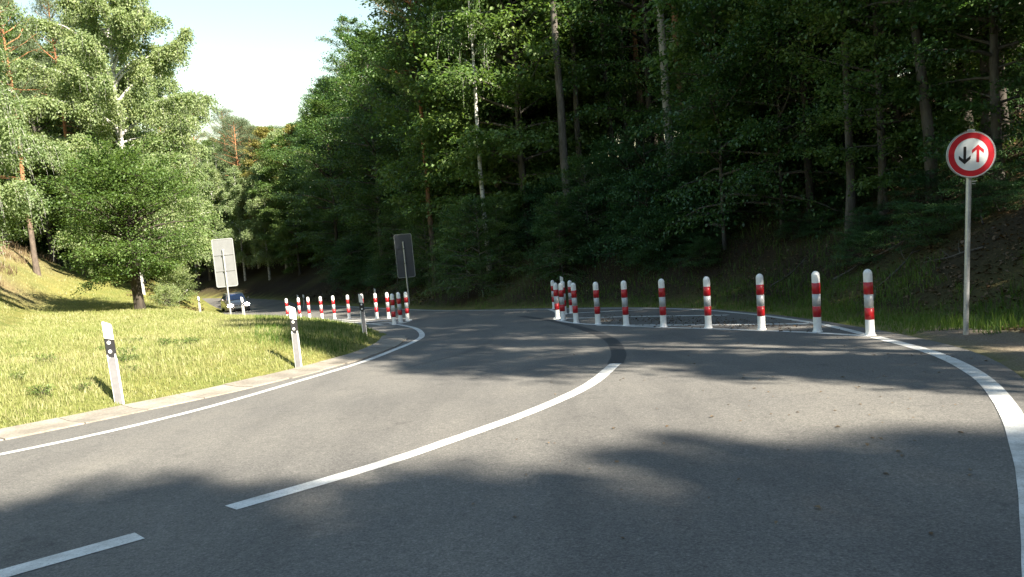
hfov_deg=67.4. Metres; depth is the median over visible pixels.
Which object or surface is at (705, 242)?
leafy bush
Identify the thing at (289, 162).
beech tree
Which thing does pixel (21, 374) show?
weed
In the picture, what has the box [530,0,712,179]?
beech tree
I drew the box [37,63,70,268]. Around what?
pine tree
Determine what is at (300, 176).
beech tree
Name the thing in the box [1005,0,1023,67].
beech tree
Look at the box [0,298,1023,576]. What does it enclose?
road
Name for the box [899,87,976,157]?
leafy bush
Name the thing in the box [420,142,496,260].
beech sapling
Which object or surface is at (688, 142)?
leafy bush
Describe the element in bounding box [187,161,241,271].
birch tree
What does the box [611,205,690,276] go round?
leafy bush
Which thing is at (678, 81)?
beech sapling
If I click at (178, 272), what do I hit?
leafy bush
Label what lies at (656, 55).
beech tree
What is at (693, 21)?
broadleaf tree
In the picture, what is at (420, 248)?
beech sapling
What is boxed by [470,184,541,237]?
leafy bush
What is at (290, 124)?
beech tree
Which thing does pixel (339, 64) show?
pine tree
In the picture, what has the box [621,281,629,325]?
bollard
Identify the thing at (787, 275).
fallen branch
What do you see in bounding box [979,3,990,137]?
slim beech tree
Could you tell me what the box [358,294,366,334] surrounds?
delineator post
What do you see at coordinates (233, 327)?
meadow grass
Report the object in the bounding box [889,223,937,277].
fallen branch
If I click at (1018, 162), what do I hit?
leafy bush
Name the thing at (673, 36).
pine tree
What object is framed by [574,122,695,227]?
leafy bush
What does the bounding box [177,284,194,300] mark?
leafy bush
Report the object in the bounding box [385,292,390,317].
bollard
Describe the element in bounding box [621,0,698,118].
beech tree
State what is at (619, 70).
beech tree
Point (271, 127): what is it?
broadleaf tree
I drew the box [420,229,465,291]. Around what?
beech sapling
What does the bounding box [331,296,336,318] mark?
bollard
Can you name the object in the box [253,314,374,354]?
crest grass
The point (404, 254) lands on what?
road sign
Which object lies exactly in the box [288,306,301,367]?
delineator post
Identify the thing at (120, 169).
broadleaf tree
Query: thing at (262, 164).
birch tree
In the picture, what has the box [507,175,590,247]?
leafy bush
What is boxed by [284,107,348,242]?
beech tree
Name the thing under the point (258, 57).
sky
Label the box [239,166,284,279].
birch tree
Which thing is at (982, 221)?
fallen branch
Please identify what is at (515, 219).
leafy bush
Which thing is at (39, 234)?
birch tree
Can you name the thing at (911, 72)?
beech tree
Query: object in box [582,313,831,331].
leaf debris
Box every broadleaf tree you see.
[0,27,77,263]
[0,116,68,253]
[0,148,38,248]
[24,122,226,309]
[50,140,117,273]
[172,173,219,279]
[193,136,227,168]
[229,125,276,170]
[245,135,320,270]
[255,170,325,275]
[338,0,534,245]
[373,0,594,246]
[385,0,624,249]
[401,0,626,195]
[428,51,546,191]
[467,0,634,197]
[502,2,618,165]
[622,0,907,213]
[628,0,842,251]
[675,0,889,237]
[684,0,888,188]
[762,0,1006,214]
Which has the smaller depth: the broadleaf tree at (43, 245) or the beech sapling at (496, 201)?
the beech sapling at (496, 201)
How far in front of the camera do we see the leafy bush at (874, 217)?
18.53 m
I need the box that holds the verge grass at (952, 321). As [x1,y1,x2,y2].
[474,267,1023,334]
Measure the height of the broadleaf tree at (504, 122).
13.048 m
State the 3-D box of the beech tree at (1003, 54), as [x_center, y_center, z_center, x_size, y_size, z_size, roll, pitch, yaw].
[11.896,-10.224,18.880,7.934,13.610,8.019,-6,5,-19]
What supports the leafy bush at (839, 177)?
on the ground at (1004, 347)
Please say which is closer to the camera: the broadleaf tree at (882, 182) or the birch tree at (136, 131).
the broadleaf tree at (882, 182)
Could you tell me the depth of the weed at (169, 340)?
13.90 m
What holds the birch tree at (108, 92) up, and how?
on the ground at (1004, 347)
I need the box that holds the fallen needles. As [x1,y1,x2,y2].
[471,334,986,537]
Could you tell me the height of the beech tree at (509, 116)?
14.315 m
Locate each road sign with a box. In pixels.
[211,238,237,313]
[394,233,415,303]
[946,129,995,334]
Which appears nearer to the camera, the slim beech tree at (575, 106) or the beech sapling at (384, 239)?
the slim beech tree at (575, 106)
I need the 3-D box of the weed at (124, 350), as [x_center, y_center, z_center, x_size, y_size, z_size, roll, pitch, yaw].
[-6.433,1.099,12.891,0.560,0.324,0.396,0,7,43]
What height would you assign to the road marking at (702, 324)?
0.251 m
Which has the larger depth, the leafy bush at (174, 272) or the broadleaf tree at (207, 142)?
the broadleaf tree at (207, 142)
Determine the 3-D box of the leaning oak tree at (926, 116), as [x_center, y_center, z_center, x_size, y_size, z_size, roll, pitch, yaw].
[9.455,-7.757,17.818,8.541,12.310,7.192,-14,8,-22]
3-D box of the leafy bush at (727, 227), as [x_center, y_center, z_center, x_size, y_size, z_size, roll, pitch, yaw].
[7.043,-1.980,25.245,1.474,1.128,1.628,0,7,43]
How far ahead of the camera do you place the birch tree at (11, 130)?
32.11 m
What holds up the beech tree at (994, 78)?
on the ground at (1004, 347)
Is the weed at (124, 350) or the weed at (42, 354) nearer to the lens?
the weed at (42, 354)
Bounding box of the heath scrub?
[0,238,54,286]
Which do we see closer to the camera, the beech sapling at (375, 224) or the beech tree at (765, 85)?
the beech tree at (765, 85)
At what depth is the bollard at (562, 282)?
22.19 m
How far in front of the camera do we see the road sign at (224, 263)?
35.92 m
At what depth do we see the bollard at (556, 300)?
20.52 m
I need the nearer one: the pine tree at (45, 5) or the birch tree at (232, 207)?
the pine tree at (45, 5)
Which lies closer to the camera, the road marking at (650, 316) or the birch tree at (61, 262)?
the road marking at (650, 316)
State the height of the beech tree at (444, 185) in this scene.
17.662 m
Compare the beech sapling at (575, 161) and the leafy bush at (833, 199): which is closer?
the leafy bush at (833, 199)
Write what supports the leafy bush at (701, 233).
on the ground at (1004, 347)
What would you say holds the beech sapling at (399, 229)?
on the ground at (1004, 347)
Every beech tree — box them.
[246,120,320,216]
[260,93,386,285]
[269,116,328,259]
[280,127,338,265]
[281,125,317,241]
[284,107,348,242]
[286,74,352,235]
[293,84,324,122]
[301,25,417,269]
[306,48,382,237]
[306,106,383,244]
[316,13,367,105]
[325,135,377,250]
[338,59,395,195]
[347,45,437,252]
[355,85,423,236]
[360,0,537,250]
[371,21,448,229]
[437,0,578,226]
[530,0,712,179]
[567,0,644,169]
[570,0,585,208]
[581,0,686,137]
[586,7,673,142]
[591,22,676,142]
[597,21,661,147]
[599,1,614,169]
[616,0,696,97]
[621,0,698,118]
[634,0,780,87]
[638,0,697,93]
[647,0,833,168]
[667,3,759,90]
[679,0,928,226]
[712,0,837,162]
[775,1,1019,182]
[791,0,955,136]
[839,0,855,232]
[840,0,1023,185]
[854,0,1023,125]
[882,52,954,105]
[887,0,1017,32]
[898,0,1023,140]
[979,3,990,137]
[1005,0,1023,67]
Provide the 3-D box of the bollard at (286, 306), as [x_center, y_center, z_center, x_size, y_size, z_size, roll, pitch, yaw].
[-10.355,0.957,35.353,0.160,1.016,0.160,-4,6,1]
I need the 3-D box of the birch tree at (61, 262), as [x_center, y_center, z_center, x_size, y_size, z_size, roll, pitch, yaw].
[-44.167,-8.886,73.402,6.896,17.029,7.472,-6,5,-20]
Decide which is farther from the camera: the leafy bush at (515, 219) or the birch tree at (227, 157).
the birch tree at (227, 157)
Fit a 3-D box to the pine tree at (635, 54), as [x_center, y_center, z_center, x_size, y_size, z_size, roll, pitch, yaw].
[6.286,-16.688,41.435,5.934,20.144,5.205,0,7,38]
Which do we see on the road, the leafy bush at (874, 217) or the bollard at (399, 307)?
the bollard at (399, 307)
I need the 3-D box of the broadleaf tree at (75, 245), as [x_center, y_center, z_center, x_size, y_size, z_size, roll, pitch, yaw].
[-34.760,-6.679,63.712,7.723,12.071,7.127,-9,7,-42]
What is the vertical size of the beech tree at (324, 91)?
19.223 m
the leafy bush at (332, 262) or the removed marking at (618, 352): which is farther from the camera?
the leafy bush at (332, 262)
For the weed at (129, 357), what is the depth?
11.94 m
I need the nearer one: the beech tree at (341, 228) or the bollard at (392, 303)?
the bollard at (392, 303)
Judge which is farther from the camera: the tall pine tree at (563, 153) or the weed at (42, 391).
the tall pine tree at (563, 153)
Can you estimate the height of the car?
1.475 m
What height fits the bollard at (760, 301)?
1.016 m
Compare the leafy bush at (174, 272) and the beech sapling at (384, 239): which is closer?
the beech sapling at (384, 239)
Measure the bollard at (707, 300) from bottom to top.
1.016 m
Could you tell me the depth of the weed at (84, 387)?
9.93 m
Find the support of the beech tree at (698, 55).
on the ground at (1004, 347)
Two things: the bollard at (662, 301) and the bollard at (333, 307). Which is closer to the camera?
the bollard at (662, 301)
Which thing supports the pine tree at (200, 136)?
on the ground at (1004, 347)
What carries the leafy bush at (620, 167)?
on the ground at (1004, 347)
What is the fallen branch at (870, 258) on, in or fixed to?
on the ground at (1004, 347)
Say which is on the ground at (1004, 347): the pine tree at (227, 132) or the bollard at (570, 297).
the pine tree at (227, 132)
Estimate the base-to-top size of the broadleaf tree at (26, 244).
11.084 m
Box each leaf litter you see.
[126,245,509,311]
[511,105,1023,333]
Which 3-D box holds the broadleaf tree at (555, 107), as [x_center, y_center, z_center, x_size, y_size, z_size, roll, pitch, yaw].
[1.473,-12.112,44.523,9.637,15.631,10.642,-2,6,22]
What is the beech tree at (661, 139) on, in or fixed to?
on the ground at (1004, 347)
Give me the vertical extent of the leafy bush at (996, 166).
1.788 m
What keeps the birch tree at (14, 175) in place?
on the ground at (1004, 347)
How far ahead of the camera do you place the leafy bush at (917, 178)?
18.04 m
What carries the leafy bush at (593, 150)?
on the ground at (1004, 347)
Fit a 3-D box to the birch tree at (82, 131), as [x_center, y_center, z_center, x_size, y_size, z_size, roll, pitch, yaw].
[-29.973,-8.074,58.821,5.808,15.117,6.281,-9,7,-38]
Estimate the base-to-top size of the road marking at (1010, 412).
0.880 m
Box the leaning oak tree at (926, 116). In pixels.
[784,0,1003,205]
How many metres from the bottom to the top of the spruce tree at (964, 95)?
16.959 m
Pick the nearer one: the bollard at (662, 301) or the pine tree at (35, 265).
the bollard at (662, 301)
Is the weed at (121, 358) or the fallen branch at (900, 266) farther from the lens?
the fallen branch at (900, 266)
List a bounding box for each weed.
[8,370,26,379]
[21,382,55,399]
[28,353,59,361]
[71,382,91,392]
[106,352,133,360]
[116,345,139,354]
[119,352,143,361]
[121,363,140,372]
[156,338,177,345]
[178,336,200,342]
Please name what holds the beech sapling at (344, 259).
on the ground at (1004, 347)
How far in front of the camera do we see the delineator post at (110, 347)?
9.68 m
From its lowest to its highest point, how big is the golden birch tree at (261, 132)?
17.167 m
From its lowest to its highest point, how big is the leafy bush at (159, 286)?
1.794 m
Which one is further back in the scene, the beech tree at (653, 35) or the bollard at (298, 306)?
the beech tree at (653, 35)
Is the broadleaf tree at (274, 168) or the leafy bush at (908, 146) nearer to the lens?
the leafy bush at (908, 146)
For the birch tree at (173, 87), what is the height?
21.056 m
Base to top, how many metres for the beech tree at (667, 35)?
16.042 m
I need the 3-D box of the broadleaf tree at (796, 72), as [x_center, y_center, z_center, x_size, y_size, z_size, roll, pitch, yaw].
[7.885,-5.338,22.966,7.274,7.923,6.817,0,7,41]
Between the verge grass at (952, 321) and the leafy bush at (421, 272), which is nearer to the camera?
the verge grass at (952, 321)
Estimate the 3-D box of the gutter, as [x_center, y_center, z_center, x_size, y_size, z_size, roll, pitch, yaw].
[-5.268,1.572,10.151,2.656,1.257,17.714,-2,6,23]
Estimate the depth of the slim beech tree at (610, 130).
39.65 m
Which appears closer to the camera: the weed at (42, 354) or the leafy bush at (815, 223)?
the weed at (42, 354)
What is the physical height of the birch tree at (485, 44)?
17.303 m
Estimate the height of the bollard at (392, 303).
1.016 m
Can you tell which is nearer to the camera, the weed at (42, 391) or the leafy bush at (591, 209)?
the weed at (42, 391)
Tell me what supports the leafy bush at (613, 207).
on the ground at (1004, 347)
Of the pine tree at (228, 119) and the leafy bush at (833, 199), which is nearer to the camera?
the leafy bush at (833, 199)
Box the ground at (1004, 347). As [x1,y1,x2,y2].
[0,47,1023,427]
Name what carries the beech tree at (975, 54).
on the ground at (1004, 347)
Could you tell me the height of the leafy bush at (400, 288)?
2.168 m
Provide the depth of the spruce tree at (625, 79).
49.23 m
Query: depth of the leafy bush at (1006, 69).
21.92 m
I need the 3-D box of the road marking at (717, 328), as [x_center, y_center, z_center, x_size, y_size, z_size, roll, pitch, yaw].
[2.405,0.772,18.197,1.818,1.031,15.230,-6,5,-15]
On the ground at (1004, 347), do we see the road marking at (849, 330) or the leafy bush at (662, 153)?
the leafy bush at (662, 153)
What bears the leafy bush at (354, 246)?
on the ground at (1004, 347)
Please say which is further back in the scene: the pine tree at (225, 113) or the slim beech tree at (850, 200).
the pine tree at (225, 113)
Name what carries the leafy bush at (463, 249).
on the ground at (1004, 347)
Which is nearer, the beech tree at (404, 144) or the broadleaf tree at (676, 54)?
the broadleaf tree at (676, 54)
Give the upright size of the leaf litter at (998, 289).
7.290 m
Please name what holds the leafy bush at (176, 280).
on the ground at (1004, 347)
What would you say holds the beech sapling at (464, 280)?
on the ground at (1004, 347)
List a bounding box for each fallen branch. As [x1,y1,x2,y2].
[769,256,807,286]
[833,232,920,279]
[861,273,890,297]
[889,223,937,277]
[923,243,983,262]
[959,202,985,224]
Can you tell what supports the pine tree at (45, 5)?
on the ground at (1004, 347)
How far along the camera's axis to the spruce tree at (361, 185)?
63.04 m
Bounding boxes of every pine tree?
[0,0,59,275]
[18,0,87,274]
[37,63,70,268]
[175,129,205,278]
[191,109,209,148]
[200,105,240,165]
[204,114,246,210]
[210,118,256,268]
[226,119,250,164]
[231,123,260,196]
[330,57,349,75]
[361,0,456,285]
[538,0,571,205]
[624,0,645,147]
[646,2,688,168]
[656,0,681,207]
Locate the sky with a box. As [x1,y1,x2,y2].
[8,0,909,156]
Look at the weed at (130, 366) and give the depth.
11.13 m
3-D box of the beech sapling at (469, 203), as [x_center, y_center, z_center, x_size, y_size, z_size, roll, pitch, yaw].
[-1.439,-1.703,33.049,4.227,4.604,3.962,-4,5,0]
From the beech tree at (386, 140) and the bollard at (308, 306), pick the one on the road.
the bollard at (308, 306)
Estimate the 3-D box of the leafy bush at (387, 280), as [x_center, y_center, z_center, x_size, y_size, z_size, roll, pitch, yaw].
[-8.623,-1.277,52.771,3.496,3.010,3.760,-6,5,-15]
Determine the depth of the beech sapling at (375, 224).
55.88 m
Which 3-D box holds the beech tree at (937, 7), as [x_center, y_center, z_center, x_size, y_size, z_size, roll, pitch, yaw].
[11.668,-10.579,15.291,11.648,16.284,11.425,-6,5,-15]
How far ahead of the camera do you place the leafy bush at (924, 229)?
15.90 m
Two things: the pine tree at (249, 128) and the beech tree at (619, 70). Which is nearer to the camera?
the beech tree at (619, 70)
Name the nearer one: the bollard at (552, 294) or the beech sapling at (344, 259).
the bollard at (552, 294)
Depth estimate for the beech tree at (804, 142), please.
21.71 m
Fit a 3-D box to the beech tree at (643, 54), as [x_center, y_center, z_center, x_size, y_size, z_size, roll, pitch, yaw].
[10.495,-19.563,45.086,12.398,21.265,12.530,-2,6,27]
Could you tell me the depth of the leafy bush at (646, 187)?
26.77 m
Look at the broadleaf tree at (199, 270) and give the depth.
100.64 m
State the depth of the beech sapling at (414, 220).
42.09 m
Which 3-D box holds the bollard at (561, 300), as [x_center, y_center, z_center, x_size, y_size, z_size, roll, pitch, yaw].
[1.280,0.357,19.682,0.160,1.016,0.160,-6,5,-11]
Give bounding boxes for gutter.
[0,335,406,440]
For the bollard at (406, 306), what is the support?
on the road
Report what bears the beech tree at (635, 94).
on the ground at (1004, 347)
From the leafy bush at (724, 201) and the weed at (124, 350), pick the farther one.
the leafy bush at (724, 201)
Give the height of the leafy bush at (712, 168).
4.071 m
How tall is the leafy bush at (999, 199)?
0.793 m
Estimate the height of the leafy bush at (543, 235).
3.123 m
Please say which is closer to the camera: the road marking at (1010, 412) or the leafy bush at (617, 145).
the road marking at (1010, 412)
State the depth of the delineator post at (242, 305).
36.30 m
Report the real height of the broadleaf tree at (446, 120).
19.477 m
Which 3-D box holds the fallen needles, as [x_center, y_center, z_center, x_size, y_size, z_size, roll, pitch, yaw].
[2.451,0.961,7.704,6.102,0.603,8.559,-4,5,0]
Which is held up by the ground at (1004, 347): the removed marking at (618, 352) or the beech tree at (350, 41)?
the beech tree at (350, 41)
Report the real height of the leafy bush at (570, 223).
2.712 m
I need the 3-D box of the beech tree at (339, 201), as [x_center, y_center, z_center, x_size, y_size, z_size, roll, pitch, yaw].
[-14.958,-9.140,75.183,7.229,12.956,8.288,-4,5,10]
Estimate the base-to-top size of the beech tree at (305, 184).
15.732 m
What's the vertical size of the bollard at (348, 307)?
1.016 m
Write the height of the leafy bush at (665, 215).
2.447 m
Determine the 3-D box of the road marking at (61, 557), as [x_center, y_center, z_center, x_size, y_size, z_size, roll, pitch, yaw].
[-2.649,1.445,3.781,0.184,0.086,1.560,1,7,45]
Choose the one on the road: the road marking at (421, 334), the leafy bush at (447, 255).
the road marking at (421, 334)
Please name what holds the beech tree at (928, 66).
on the ground at (1004, 347)
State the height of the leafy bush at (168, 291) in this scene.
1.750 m
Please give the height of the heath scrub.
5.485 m
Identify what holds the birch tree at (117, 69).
on the ground at (1004, 347)
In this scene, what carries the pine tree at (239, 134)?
on the ground at (1004, 347)
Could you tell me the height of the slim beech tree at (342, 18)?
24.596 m
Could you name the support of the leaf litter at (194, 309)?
on the ground at (1004, 347)
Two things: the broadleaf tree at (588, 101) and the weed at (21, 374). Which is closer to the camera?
the weed at (21, 374)
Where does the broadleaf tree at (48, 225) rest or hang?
on the ground at (1004, 347)
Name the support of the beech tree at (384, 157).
on the ground at (1004, 347)
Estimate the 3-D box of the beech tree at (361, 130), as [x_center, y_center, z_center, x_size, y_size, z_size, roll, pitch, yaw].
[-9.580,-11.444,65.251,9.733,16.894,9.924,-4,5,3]
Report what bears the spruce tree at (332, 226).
on the ground at (1004, 347)
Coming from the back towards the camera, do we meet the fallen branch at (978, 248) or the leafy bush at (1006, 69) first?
the leafy bush at (1006, 69)
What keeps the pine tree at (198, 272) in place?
on the ground at (1004, 347)
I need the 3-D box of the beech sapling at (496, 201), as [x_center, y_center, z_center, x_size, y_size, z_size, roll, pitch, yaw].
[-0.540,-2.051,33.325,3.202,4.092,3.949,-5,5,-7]
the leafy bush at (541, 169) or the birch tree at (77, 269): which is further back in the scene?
the birch tree at (77, 269)
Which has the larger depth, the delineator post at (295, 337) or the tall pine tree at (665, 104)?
the tall pine tree at (665, 104)
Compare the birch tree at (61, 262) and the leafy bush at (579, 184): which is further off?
the birch tree at (61, 262)
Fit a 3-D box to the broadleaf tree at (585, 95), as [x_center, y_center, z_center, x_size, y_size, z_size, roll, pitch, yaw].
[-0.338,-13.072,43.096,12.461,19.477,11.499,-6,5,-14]
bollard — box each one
[285,298,288,315]
[297,298,300,316]
[306,297,310,316]
[319,296,322,318]
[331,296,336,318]
[346,295,350,318]
[373,293,378,317]
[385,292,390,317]
[390,294,395,324]
[396,293,402,322]
[404,292,409,320]
[551,280,554,308]
[553,283,559,318]
[558,283,565,320]
[561,281,566,313]
[568,280,572,313]
[571,283,578,322]
[593,282,601,323]
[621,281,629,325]
[658,279,667,326]
[703,276,712,327]
[756,274,765,329]
[811,271,822,331]
[863,269,875,335]
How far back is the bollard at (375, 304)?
29.08 m
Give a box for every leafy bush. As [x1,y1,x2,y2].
[146,284,185,304]
[147,266,182,283]
[147,272,198,303]
[149,264,188,282]
[149,283,183,306]
[152,267,181,284]
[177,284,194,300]
[179,263,199,287]
[318,242,362,291]
[324,234,371,286]
[364,250,397,291]
[386,261,425,292]
[402,255,450,287]
[421,229,472,269]
[428,207,499,277]
[466,205,539,271]
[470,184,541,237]
[472,176,557,241]
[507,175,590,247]
[518,206,606,288]
[525,166,586,223]
[526,175,632,266]
[533,195,595,250]
[547,160,597,204]
[562,173,617,217]
[572,138,644,196]
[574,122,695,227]
[576,124,663,206]
[577,167,709,278]
[588,156,668,231]
[592,196,669,262]
[607,154,730,256]
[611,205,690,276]
[621,195,704,269]
[637,79,804,229]
[641,135,693,192]
[646,124,766,217]
[671,235,726,269]
[683,231,721,253]
[694,179,759,222]
[705,214,751,240]
[771,208,823,240]
[791,211,841,238]
[813,135,911,193]
[814,185,877,214]
[824,228,894,272]
[834,206,891,249]
[843,200,887,231]
[859,117,977,177]
[874,202,982,254]
[876,167,964,223]
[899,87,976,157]
[923,136,1023,216]
[951,35,1023,114]
[951,55,1023,102]
[962,180,1023,217]
[1001,146,1023,184]
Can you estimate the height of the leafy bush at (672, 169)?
3.841 m
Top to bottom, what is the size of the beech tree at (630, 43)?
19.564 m
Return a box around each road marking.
[0,323,424,454]
[0,533,143,576]
[225,363,620,509]
[341,306,864,334]
[360,318,411,325]
[548,309,868,336]
[566,315,718,318]
[596,323,808,325]
[871,336,1023,576]
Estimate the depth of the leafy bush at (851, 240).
17.60 m
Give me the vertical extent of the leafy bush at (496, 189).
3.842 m
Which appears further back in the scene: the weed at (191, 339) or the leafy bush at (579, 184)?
the leafy bush at (579, 184)
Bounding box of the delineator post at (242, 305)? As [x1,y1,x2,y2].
[240,297,244,313]
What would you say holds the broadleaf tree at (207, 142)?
on the ground at (1004, 347)
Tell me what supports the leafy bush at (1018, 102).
on the ground at (1004, 347)
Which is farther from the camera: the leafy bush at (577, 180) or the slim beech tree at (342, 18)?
the slim beech tree at (342, 18)
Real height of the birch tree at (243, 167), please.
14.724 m
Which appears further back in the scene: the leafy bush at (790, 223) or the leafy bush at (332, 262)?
the leafy bush at (332, 262)
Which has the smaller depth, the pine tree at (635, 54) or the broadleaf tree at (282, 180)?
the pine tree at (635, 54)
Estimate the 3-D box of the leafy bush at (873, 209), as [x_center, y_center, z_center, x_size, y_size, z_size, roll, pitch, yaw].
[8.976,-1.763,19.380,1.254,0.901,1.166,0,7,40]
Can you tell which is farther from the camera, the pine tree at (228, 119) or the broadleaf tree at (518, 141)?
the pine tree at (228, 119)
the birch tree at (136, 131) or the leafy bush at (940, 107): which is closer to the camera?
the leafy bush at (940, 107)
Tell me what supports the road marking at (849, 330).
on the road
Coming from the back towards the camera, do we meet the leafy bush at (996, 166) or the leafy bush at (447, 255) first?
the leafy bush at (447, 255)
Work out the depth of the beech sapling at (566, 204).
29.30 m
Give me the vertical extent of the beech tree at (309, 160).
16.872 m
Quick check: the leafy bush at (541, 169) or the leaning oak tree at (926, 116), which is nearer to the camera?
the leaning oak tree at (926, 116)
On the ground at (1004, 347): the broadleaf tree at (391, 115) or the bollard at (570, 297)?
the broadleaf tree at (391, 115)
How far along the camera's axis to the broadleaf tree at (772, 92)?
23.86 m
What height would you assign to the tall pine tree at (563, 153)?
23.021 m
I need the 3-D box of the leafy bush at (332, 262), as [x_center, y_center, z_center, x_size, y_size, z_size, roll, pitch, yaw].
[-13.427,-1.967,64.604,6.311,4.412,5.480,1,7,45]
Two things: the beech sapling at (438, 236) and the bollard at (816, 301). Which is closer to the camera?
the bollard at (816, 301)
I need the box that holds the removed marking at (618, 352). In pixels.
[519,316,625,363]
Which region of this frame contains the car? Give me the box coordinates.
[220,292,249,312]
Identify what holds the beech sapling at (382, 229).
on the ground at (1004, 347)
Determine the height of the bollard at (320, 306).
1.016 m
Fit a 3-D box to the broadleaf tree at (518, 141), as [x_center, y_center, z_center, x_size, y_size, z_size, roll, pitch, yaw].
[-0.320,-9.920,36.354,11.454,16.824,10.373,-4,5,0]
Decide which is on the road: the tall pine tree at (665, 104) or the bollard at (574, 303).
the bollard at (574, 303)
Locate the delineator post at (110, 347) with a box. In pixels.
[101,322,124,403]
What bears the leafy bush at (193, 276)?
on the ground at (1004, 347)
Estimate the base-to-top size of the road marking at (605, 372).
0.389 m
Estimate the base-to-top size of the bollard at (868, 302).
1.016 m
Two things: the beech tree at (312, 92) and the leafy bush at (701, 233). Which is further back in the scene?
the beech tree at (312, 92)
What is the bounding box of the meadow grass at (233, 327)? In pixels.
[0,250,380,428]
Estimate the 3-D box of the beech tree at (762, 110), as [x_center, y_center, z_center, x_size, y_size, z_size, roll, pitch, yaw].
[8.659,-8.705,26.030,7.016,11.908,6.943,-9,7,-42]
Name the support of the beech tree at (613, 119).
on the ground at (1004, 347)
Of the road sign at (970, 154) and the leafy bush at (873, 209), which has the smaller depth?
the road sign at (970, 154)
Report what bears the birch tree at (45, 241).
on the ground at (1004, 347)
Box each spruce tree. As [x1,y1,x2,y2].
[320,132,353,265]
[348,104,387,261]
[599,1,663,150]
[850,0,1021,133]
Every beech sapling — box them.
[324,166,413,281]
[352,184,406,270]
[360,189,405,255]
[361,208,419,281]
[372,177,441,271]
[390,168,458,267]
[390,208,449,288]
[417,192,507,297]
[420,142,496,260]
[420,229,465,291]
[434,197,524,300]
[470,194,530,283]
[523,192,591,284]
[543,154,628,265]
[644,53,722,182]
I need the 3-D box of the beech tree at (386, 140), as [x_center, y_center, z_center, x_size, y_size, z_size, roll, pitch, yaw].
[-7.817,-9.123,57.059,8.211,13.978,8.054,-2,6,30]
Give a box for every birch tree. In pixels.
[0,0,56,241]
[0,0,222,294]
[0,2,78,258]
[1,94,64,256]
[27,130,70,264]
[29,134,75,266]
[43,6,158,274]
[71,255,80,270]
[78,113,134,275]
[93,109,168,282]
[133,68,228,290]
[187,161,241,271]
[196,143,244,260]
[214,165,261,280]
[217,150,234,216]
[223,153,271,268]
[234,126,277,261]
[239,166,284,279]
[245,128,306,268]
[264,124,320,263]
[426,0,508,269]
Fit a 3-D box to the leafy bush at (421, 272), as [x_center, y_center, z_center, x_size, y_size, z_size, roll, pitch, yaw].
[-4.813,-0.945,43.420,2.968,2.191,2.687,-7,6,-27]
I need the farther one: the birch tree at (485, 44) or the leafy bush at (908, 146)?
the birch tree at (485, 44)
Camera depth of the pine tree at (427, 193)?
40.78 m
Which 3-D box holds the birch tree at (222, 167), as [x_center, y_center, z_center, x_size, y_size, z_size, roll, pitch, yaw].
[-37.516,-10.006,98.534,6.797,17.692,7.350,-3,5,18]
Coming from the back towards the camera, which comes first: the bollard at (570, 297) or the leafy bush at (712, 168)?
the leafy bush at (712, 168)
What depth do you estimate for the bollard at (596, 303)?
17.36 m
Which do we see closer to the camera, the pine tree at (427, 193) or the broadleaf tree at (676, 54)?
the broadleaf tree at (676, 54)
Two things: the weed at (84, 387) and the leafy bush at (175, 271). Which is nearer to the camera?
the weed at (84, 387)
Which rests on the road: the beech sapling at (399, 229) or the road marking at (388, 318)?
the road marking at (388, 318)
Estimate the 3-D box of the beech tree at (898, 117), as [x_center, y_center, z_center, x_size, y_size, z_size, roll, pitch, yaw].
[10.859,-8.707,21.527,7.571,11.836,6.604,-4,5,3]
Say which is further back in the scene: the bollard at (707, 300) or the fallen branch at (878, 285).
the fallen branch at (878, 285)
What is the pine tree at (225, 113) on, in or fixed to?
on the ground at (1004, 347)
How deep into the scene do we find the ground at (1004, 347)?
21.08 m

